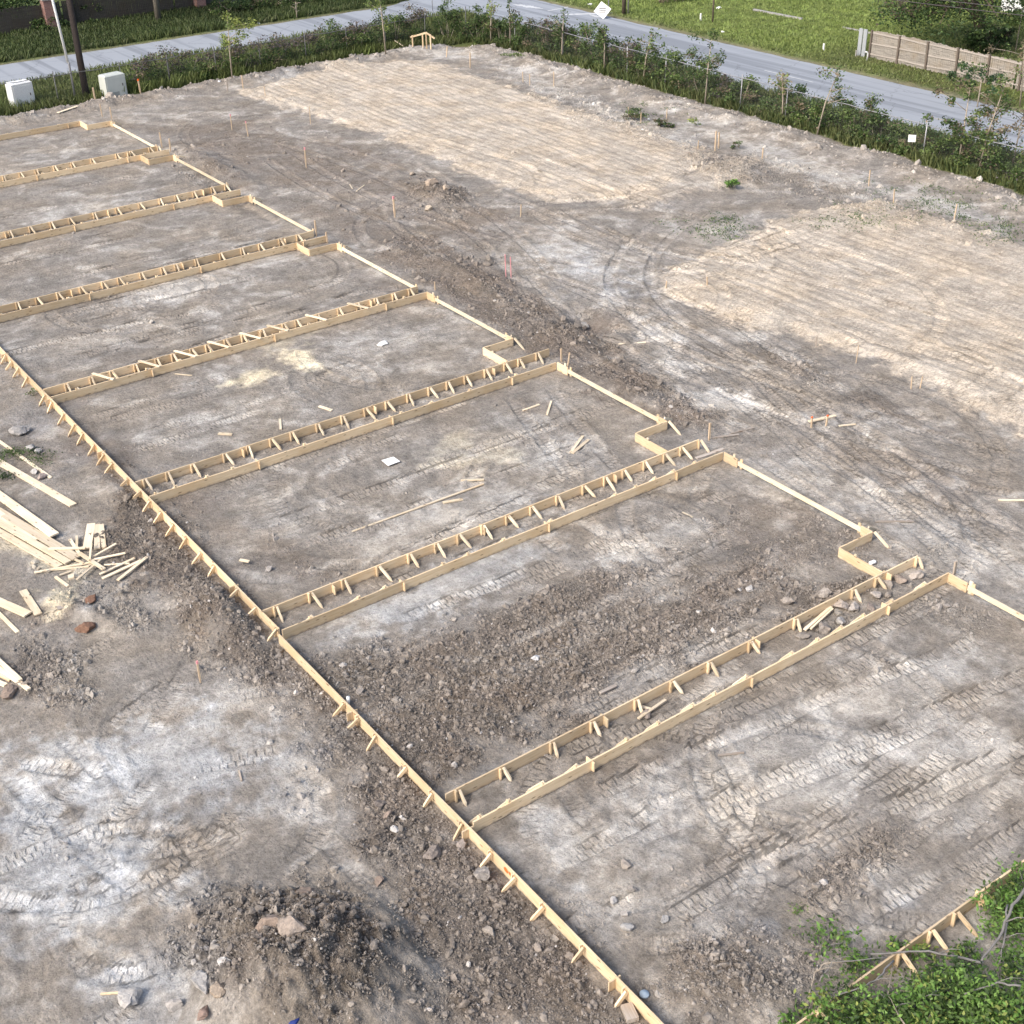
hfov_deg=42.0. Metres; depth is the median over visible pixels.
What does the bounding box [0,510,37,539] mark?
plank
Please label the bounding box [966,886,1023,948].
leafy bush
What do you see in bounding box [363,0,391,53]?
sapling
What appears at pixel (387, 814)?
rock
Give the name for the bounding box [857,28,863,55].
steel sheet
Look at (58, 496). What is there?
plank
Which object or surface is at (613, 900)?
rock
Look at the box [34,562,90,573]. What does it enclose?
stick
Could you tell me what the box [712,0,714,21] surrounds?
wooden post
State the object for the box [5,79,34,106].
utility cabinet
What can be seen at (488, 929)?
rock
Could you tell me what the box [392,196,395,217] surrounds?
survey stake
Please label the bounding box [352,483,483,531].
wooden lath
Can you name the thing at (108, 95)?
berm clods
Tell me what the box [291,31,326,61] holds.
vine shrub
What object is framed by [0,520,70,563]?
plank
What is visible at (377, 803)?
rock
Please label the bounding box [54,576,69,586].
offcut
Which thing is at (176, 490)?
formwork wall
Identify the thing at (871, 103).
sapling
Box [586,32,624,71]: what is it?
hedge shrub
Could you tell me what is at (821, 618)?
stick
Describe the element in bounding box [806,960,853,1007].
branch
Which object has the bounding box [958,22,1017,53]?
dark bush
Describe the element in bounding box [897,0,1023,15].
overhead cable
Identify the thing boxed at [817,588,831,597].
rock
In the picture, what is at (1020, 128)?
sapling
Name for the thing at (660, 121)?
weed tuft
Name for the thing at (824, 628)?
rock
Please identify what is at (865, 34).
steel sheet
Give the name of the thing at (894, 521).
wooden lath
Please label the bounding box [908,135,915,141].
fence sign
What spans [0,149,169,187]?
formwork wall
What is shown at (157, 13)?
broadleaf tree
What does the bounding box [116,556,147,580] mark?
stick
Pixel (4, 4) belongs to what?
broadleaf tree
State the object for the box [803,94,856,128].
hedge shrub
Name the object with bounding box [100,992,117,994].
stick
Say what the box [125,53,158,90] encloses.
vine shrub
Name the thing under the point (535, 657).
rock
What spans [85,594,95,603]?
rock
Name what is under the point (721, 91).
hedge shrub
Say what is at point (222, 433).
offcut
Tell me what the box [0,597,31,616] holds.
plank
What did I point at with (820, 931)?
weed tuft
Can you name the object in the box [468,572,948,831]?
formwork wall
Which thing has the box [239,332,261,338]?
spreader board
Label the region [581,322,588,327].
rock
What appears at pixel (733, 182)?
weed tuft
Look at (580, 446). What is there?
wooden lath
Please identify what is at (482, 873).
rock
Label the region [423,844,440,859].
rock
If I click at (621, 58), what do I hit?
hedge shrub
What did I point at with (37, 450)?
rock
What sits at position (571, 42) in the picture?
hedge shrub
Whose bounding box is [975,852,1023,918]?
leafy bush
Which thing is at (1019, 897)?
branch
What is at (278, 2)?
verge shrub
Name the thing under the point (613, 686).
stick
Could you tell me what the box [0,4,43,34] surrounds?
privacy fence
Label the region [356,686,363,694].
rock
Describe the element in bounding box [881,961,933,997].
leafy bush
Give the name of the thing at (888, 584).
rock
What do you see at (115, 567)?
stick
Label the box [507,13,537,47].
hedge shrub
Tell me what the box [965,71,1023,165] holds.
sapling
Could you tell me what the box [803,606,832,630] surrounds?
stick
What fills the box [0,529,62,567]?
plank
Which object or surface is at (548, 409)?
wooden lath
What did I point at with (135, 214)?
formwork wall
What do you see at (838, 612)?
rock
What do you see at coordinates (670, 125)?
weed tuft
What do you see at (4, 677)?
stick
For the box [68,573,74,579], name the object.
offcut
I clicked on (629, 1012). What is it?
block
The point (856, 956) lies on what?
leafy bush
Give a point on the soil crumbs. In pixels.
(512, 678)
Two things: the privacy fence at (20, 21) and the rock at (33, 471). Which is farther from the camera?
the privacy fence at (20, 21)
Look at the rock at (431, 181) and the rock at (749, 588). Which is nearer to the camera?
the rock at (749, 588)
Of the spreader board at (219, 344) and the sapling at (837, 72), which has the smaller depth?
the spreader board at (219, 344)
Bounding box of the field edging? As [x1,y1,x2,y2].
[752,9,802,19]
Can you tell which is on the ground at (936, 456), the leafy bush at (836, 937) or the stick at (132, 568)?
the leafy bush at (836, 937)
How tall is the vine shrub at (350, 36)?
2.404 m
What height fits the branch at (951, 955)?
0.338 m
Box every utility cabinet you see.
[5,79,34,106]
[98,71,127,97]
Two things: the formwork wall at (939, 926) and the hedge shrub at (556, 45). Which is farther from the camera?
the hedge shrub at (556, 45)
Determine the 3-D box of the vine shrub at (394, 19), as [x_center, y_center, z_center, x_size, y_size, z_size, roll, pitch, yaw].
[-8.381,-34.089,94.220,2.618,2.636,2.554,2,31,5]
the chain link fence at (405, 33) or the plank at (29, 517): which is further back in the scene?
the chain link fence at (405, 33)
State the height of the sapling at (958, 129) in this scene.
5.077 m
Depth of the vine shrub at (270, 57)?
88.85 m
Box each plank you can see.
[0,440,52,478]
[0,459,76,506]
[0,491,58,537]
[0,507,80,560]
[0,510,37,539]
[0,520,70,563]
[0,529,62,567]
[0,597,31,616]
[808,414,836,422]
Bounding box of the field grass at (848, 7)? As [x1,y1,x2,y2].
[555,0,1023,107]
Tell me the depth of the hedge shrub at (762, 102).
76.78 m
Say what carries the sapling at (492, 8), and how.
on the ground at (936, 456)
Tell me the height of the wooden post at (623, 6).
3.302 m
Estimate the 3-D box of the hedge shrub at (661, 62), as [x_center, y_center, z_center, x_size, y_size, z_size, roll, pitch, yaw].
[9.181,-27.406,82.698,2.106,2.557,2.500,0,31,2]
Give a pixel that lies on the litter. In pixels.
(383, 343)
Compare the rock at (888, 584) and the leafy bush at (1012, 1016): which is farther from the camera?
the rock at (888, 584)
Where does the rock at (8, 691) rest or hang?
on the ground at (936, 456)
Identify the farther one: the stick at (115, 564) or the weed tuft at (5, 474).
the weed tuft at (5, 474)
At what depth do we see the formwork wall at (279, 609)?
38.14 m
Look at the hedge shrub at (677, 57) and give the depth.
81.10 m
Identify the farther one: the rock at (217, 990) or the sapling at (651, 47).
the sapling at (651, 47)
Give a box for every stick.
[0,612,19,633]
[0,659,22,681]
[0,666,30,690]
[0,673,10,681]
[0,680,7,686]
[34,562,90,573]
[48,546,85,549]
[53,566,88,570]
[59,563,92,575]
[68,538,79,552]
[75,535,77,550]
[76,559,102,579]
[78,552,105,570]
[88,543,91,560]
[93,543,116,556]
[93,552,125,559]
[99,557,134,574]
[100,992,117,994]
[101,560,139,579]
[104,562,129,565]
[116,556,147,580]
[599,684,616,693]
[637,698,666,719]
[718,751,743,755]
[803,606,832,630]
[810,608,833,629]
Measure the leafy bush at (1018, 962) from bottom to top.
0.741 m
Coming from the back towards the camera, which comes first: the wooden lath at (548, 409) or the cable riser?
the cable riser
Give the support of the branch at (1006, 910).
attached to the leafy bush at (1018, 924)
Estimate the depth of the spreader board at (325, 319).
51.43 m
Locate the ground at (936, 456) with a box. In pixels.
[0,0,1023,1023]
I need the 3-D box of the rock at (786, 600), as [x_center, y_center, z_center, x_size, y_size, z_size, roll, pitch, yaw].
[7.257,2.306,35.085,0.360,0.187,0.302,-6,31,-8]
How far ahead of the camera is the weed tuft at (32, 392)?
46.73 m
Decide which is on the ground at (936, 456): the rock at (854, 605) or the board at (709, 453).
the rock at (854, 605)
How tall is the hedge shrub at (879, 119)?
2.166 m
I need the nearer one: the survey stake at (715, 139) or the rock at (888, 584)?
the rock at (888, 584)
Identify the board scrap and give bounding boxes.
[382,457,399,465]
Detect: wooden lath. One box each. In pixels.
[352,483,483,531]
[461,479,483,480]
[523,404,539,410]
[546,401,551,414]
[570,435,583,452]
[571,439,589,453]
[711,433,738,438]
[731,427,754,433]
[875,520,913,521]
[998,499,1023,500]
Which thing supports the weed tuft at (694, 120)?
on the ground at (936, 456)
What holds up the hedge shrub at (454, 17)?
on the ground at (936, 456)
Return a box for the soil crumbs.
[0,310,1022,1023]
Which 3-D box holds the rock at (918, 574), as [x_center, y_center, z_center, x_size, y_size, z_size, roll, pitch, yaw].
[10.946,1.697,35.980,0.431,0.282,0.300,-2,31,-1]
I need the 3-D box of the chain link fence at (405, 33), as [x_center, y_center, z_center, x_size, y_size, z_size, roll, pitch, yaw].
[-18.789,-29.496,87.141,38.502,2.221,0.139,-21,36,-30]
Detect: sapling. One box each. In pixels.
[218,10,256,77]
[292,2,300,17]
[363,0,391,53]
[481,0,501,39]
[499,0,519,44]
[548,9,569,54]
[590,19,609,70]
[625,28,667,78]
[687,28,726,103]
[768,72,792,112]
[816,64,856,134]
[858,92,883,126]
[920,70,1013,160]
[947,59,1005,106]
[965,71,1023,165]
[1003,100,1023,163]
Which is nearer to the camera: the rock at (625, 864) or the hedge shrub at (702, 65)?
the rock at (625, 864)
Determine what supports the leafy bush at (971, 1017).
on the ground at (936, 456)
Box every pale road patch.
[513,4,541,8]
[562,13,595,14]
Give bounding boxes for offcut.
[19,589,41,615]
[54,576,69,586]
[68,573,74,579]
[83,523,95,549]
[94,524,100,549]
[99,524,106,548]
[218,432,232,435]
[239,558,249,562]
[318,405,332,410]
[442,498,462,503]
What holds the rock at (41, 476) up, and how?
on the ground at (936, 456)
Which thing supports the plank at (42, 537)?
on the plank at (13, 525)
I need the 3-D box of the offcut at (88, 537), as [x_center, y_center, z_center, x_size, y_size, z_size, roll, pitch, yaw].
[-12.234,0.698,38.562,0.240,0.050,1.358,-6,32,-8]
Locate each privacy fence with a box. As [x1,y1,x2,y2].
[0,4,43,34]
[55,0,193,25]
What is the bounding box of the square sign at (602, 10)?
[594,1,610,18]
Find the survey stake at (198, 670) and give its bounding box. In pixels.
[196,660,200,682]
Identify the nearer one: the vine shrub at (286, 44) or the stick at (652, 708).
the stick at (652, 708)
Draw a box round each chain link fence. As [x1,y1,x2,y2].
[1,6,466,106]
[479,12,1023,178]
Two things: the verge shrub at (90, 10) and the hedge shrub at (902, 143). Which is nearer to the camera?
the hedge shrub at (902, 143)
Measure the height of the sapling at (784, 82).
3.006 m
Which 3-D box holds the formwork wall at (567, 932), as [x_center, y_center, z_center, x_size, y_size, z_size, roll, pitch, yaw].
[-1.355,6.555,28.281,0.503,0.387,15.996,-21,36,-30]
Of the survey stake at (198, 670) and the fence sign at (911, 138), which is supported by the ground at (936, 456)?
the survey stake at (198, 670)
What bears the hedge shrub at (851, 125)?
on the ground at (936, 456)
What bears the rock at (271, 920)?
on the ground at (936, 456)
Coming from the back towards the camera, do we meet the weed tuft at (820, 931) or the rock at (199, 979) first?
the weed tuft at (820, 931)
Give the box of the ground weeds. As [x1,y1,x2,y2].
[619,100,1023,245]
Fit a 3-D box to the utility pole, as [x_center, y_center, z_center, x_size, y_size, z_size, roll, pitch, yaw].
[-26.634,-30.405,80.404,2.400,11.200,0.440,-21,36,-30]
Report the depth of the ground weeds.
60.85 m
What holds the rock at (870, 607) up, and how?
on the ground at (936, 456)
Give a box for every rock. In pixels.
[0,683,17,699]
[8,425,29,435]
[26,444,35,449]
[30,468,36,474]
[34,448,41,453]
[37,473,45,479]
[74,622,95,632]
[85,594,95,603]
[116,987,142,1008]
[165,998,182,1011]
[190,970,208,994]
[196,1005,208,1020]
[210,980,225,997]
[217,957,231,965]
[255,914,279,931]
[265,566,271,571]
[277,915,306,938]
[295,887,316,895]
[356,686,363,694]
[373,800,385,806]
[374,875,383,886]
[383,810,391,818]
[390,825,398,832]
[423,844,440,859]
[425,178,437,185]
[425,205,432,210]
[442,184,449,189]
[456,838,466,848]
[473,866,489,880]
[482,925,494,936]
[531,655,539,659]
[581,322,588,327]
[610,896,616,904]
[620,923,633,931]
[621,858,630,868]
[621,911,628,916]
[627,885,636,891]
[641,709,650,718]
[660,915,668,922]
[745,585,752,591]
[780,597,794,604]
[796,632,809,638]
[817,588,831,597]
[818,621,830,633]
[832,599,848,609]
[834,608,842,615]
[836,616,845,624]
[848,601,859,610]
[866,602,874,611]
[870,591,880,598]
[882,579,892,588]
[885,591,891,597]
[894,575,906,583]
[909,570,923,579]
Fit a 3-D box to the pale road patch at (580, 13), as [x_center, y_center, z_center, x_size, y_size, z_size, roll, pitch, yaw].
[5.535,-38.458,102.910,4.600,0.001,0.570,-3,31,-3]
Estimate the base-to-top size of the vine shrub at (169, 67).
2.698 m
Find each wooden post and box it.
[622,0,625,13]
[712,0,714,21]
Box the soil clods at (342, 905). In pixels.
[6,399,1023,1023]
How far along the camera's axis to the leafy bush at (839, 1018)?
23.55 m
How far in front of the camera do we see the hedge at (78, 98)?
88.05 m
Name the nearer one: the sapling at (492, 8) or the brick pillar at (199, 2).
the sapling at (492, 8)
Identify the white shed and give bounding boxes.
[1001,0,1023,11]
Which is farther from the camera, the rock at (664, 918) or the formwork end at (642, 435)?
the formwork end at (642, 435)
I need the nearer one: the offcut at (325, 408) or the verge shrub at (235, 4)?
the offcut at (325, 408)
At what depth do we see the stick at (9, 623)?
34.92 m
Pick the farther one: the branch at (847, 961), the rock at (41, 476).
the rock at (41, 476)
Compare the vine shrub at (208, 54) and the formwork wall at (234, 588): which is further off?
the vine shrub at (208, 54)
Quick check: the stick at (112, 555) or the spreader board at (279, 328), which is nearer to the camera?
the stick at (112, 555)
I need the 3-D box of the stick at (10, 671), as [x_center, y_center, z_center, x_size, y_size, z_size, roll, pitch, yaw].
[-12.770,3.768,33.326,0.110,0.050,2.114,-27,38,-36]
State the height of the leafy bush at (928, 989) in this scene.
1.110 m
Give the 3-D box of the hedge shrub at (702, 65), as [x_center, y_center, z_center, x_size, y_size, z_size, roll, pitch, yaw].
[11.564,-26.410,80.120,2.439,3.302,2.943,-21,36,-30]
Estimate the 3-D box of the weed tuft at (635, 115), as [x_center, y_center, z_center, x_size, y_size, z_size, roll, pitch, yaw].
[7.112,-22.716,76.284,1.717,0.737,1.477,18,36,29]
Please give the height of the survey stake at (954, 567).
0.507 m
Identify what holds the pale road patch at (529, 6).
on the road
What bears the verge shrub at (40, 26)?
on the ground at (936, 456)
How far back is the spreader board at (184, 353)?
48.76 m
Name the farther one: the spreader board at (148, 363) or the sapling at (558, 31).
the sapling at (558, 31)
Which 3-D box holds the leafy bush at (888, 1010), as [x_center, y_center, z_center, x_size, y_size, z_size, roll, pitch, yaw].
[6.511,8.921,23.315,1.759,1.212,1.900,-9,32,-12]
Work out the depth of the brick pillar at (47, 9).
101.17 m
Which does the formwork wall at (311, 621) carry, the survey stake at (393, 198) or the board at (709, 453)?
the board at (709, 453)
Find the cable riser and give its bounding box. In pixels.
[51,0,75,95]
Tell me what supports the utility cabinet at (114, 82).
on the ground at (936, 456)
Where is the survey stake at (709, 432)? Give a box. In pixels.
[708,423,710,439]
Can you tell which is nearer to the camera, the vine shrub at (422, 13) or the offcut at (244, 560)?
the offcut at (244, 560)
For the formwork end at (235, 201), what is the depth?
64.36 m
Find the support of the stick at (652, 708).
on the rock at (647, 716)
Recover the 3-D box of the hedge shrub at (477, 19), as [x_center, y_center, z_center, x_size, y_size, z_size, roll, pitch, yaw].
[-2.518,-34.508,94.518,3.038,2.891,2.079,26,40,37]
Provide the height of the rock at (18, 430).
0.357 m
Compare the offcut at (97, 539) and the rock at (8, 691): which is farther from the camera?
the offcut at (97, 539)
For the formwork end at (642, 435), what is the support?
on the ground at (936, 456)
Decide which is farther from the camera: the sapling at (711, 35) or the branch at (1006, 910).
the sapling at (711, 35)
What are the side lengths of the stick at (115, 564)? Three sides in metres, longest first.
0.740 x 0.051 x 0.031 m
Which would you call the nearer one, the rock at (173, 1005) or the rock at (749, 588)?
the rock at (173, 1005)
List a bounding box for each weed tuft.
[0,445,62,469]
[0,446,17,459]
[0,469,18,479]
[25,387,37,394]
[498,52,525,56]
[621,107,649,119]
[652,118,667,125]
[664,122,674,127]
[687,117,701,125]
[724,179,739,189]
[730,140,742,148]
[787,902,808,914]
[808,916,843,939]
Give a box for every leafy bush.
[777,998,821,1023]
[788,914,857,966]
[792,967,887,1023]
[827,967,931,1023]
[831,926,882,984]
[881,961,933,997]
[885,935,909,951]
[886,966,968,1023]
[907,952,994,1023]
[908,939,943,972]
[929,966,1023,1023]
[946,935,989,974]
[958,962,1023,1023]
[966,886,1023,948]
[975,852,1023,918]
[988,940,1023,988]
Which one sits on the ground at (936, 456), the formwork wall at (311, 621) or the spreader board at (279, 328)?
the formwork wall at (311, 621)
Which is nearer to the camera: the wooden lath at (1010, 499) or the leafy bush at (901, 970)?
the leafy bush at (901, 970)
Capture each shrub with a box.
[29,16,69,30]
[75,1,106,22]
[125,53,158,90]
[143,45,184,79]
[169,47,214,78]
[200,49,235,78]
[206,0,234,5]
[207,0,262,14]
[222,38,259,74]
[246,32,285,67]
[251,0,319,7]
[267,36,305,60]
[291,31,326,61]
[314,18,353,53]
[335,20,373,49]
[358,13,391,45]
[373,10,410,42]
[401,2,432,38]
[430,0,463,40]
[461,4,493,44]
[486,20,513,43]
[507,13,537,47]
[532,15,561,50]
[546,17,578,53]
[563,22,592,55]
[574,19,611,64]
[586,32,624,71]
[606,39,646,73]
[625,43,659,79]
[643,49,676,81]
[657,46,698,95]
[682,45,725,94]
[704,74,743,101]
[722,73,763,110]
[742,88,778,113]
[770,79,812,118]
[783,94,827,127]
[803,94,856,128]
[839,97,875,142]
[859,106,916,149]
[887,117,935,155]
[915,122,970,154]
[934,116,987,173]
[969,125,1017,174]
[994,146,1023,184]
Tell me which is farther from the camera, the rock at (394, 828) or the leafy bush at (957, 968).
the rock at (394, 828)
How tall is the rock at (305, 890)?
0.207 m
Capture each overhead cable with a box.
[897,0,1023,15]
[943,0,1023,9]
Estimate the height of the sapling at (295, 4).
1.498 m
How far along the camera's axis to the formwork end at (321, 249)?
58.25 m
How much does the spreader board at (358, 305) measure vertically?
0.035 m
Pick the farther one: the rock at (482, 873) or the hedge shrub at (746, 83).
the hedge shrub at (746, 83)
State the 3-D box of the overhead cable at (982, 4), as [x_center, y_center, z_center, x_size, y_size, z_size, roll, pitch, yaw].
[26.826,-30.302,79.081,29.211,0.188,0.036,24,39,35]
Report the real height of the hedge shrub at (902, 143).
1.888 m
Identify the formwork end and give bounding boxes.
[80,120,156,146]
[140,154,227,184]
[212,194,314,235]
[297,242,416,287]
[427,292,524,363]
[557,362,680,454]
[723,452,889,576]
[947,573,1023,620]
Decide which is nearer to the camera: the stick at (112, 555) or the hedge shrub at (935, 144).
the stick at (112, 555)
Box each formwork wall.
[0,121,79,140]
[0,146,161,181]
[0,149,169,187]
[0,184,230,238]
[0,189,240,247]
[0,231,313,313]
[0,236,325,322]
[0,347,279,640]
[43,286,417,395]
[51,292,426,403]
[135,348,548,489]
[149,362,555,503]
[262,439,709,622]
[278,634,663,1023]
[282,452,722,638]
[445,556,923,806]
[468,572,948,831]
[796,859,1023,1023]
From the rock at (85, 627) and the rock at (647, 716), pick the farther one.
the rock at (85, 627)
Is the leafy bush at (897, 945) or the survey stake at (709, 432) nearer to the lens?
the leafy bush at (897, 945)
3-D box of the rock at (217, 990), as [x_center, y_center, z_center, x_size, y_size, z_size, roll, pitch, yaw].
[-5.277,8.625,23.983,0.328,0.189,0.281,20,37,32]
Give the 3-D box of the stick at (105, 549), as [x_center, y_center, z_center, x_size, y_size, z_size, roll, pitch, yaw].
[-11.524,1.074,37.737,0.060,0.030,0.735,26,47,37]
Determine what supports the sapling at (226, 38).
on the ground at (936, 456)
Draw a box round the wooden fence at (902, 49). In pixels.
[868,30,1023,90]
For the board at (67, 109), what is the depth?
80.13 m
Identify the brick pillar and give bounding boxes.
[40,0,56,29]
[193,0,205,7]
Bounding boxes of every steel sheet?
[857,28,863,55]
[861,29,867,56]
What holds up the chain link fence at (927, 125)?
on the ground at (936, 456)
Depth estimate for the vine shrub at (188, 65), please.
86.27 m
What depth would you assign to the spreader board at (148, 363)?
48.07 m
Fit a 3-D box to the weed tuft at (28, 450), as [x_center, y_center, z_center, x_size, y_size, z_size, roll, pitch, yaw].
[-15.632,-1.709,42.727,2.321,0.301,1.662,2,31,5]
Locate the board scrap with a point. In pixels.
(390, 461)
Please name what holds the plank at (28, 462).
on the ground at (936, 456)
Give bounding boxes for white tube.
[346,696,349,704]
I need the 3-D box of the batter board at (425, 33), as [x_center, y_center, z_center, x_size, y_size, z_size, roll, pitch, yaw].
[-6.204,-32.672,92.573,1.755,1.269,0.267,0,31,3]
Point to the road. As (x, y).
(908, 102)
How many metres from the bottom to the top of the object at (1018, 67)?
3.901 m
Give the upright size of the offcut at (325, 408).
0.030 m
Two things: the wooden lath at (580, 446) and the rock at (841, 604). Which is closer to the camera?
the rock at (841, 604)
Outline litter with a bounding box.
[377,340,387,345]
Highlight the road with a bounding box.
[0,0,1023,151]
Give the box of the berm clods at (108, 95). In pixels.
[1,43,1023,219]
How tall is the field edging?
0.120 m
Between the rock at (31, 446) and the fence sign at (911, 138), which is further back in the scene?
the fence sign at (911, 138)
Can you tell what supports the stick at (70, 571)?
on the ground at (936, 456)
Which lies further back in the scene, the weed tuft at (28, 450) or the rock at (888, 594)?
the weed tuft at (28, 450)
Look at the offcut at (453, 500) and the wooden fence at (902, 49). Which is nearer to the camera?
the offcut at (453, 500)
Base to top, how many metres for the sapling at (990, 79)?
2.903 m
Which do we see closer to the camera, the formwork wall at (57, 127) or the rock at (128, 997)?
the rock at (128, 997)
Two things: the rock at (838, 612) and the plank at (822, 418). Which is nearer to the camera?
the rock at (838, 612)
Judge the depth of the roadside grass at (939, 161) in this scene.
76.38 m
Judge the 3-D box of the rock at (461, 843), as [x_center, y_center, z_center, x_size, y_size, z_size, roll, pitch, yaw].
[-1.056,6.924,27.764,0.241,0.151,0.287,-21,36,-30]
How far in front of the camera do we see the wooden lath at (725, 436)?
43.10 m
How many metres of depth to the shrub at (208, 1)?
108.67 m
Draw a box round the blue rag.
[289,1018,299,1023]
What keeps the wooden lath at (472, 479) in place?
on the ground at (936, 456)
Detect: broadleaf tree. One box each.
[0,0,39,23]
[153,0,160,20]
[861,0,1023,51]
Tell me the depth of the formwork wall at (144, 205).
63.54 m
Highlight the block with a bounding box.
[621,1002,638,1023]
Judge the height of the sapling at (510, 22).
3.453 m
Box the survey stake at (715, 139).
[715,131,716,150]
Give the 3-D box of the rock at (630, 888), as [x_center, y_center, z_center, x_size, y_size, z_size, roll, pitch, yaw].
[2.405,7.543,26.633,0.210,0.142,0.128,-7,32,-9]
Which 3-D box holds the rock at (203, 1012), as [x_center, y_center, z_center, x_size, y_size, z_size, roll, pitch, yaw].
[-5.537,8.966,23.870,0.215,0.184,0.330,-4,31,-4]
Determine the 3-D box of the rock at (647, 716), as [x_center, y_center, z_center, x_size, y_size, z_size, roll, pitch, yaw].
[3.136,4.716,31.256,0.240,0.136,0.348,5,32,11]
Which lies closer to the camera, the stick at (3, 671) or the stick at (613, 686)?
the stick at (613, 686)
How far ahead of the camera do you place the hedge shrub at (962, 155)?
66.47 m
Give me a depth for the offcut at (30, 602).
35.74 m
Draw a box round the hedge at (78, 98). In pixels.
[0,7,520,115]
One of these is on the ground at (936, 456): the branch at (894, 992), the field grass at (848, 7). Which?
the field grass at (848, 7)
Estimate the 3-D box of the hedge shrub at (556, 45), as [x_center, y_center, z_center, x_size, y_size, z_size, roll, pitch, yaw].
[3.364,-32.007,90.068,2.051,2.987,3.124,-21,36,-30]
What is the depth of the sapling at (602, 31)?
85.05 m
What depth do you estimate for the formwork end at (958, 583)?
35.07 m
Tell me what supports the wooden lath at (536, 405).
on the ground at (936, 456)
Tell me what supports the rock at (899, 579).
on the ground at (936, 456)
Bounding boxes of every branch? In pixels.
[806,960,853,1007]
[819,956,887,980]
[831,960,894,997]
[870,948,983,963]
[887,964,910,1023]
[964,977,1020,994]
[980,888,1023,960]
[998,904,1021,963]
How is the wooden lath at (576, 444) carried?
on the ground at (936, 456)
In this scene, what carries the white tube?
on the ground at (936, 456)
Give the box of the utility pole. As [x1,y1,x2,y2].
[66,0,89,95]
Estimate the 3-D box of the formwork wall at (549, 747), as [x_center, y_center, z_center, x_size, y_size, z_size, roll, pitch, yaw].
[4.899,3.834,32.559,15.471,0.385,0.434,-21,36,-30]
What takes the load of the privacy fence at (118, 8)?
on the ground at (936, 456)
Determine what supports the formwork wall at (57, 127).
on the ground at (936, 456)
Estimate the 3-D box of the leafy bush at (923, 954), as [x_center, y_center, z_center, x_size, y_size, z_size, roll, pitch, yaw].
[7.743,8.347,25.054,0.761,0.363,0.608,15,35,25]
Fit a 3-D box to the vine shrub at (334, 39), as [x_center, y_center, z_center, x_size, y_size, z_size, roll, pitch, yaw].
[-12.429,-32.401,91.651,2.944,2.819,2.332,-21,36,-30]
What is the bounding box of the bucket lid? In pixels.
[639,990,648,998]
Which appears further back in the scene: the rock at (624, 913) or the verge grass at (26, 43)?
the verge grass at (26, 43)
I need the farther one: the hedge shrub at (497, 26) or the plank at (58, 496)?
the hedge shrub at (497, 26)
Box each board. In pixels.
[57,106,78,112]
[57,598,84,609]
[91,372,114,379]
[138,360,160,366]
[174,350,196,356]
[207,341,229,347]
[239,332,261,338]
[266,325,288,331]
[305,314,327,320]
[347,302,369,308]
[410,32,434,49]
[695,448,724,458]
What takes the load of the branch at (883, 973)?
attached to the leafy bush at (888, 1010)
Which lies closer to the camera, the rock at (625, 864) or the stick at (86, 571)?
the rock at (625, 864)
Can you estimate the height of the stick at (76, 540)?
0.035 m
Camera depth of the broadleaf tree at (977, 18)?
87.21 m
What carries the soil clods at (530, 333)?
on the ground at (936, 456)
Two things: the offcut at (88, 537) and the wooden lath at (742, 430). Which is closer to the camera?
the offcut at (88, 537)
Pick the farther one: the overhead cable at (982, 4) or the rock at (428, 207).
the overhead cable at (982, 4)
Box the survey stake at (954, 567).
[952,561,957,574]
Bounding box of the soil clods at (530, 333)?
[0,49,1020,684]
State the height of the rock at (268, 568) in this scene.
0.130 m
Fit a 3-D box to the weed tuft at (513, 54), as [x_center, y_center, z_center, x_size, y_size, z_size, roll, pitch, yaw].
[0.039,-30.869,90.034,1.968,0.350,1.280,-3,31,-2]
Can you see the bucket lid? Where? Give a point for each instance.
(643, 994)
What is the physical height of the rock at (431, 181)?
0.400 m
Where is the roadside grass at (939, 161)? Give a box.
[462,23,1023,194]
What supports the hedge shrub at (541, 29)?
on the ground at (936, 456)
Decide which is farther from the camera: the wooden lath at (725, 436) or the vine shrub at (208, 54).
the vine shrub at (208, 54)
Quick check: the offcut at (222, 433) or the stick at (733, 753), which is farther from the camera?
the offcut at (222, 433)
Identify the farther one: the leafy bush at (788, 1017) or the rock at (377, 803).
the rock at (377, 803)
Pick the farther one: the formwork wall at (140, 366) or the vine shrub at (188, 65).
the vine shrub at (188, 65)
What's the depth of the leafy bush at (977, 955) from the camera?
24.98 m
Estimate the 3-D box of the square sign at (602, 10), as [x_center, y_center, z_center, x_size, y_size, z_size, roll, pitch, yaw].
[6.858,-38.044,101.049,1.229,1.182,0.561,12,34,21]
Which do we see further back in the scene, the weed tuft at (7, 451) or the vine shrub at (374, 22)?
the vine shrub at (374, 22)
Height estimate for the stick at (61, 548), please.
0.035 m
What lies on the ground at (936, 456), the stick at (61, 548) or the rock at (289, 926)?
the rock at (289, 926)
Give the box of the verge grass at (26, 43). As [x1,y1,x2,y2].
[0,0,408,62]
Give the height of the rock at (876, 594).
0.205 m
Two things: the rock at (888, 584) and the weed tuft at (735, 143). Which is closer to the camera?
the rock at (888, 584)
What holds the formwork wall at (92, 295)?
on the ground at (936, 456)
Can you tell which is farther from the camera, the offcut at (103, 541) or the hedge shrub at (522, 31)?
the hedge shrub at (522, 31)
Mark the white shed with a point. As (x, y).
(1005, 4)
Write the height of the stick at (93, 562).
0.036 m
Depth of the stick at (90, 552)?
37.54 m
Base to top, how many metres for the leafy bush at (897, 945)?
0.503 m
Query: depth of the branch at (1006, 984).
23.44 m

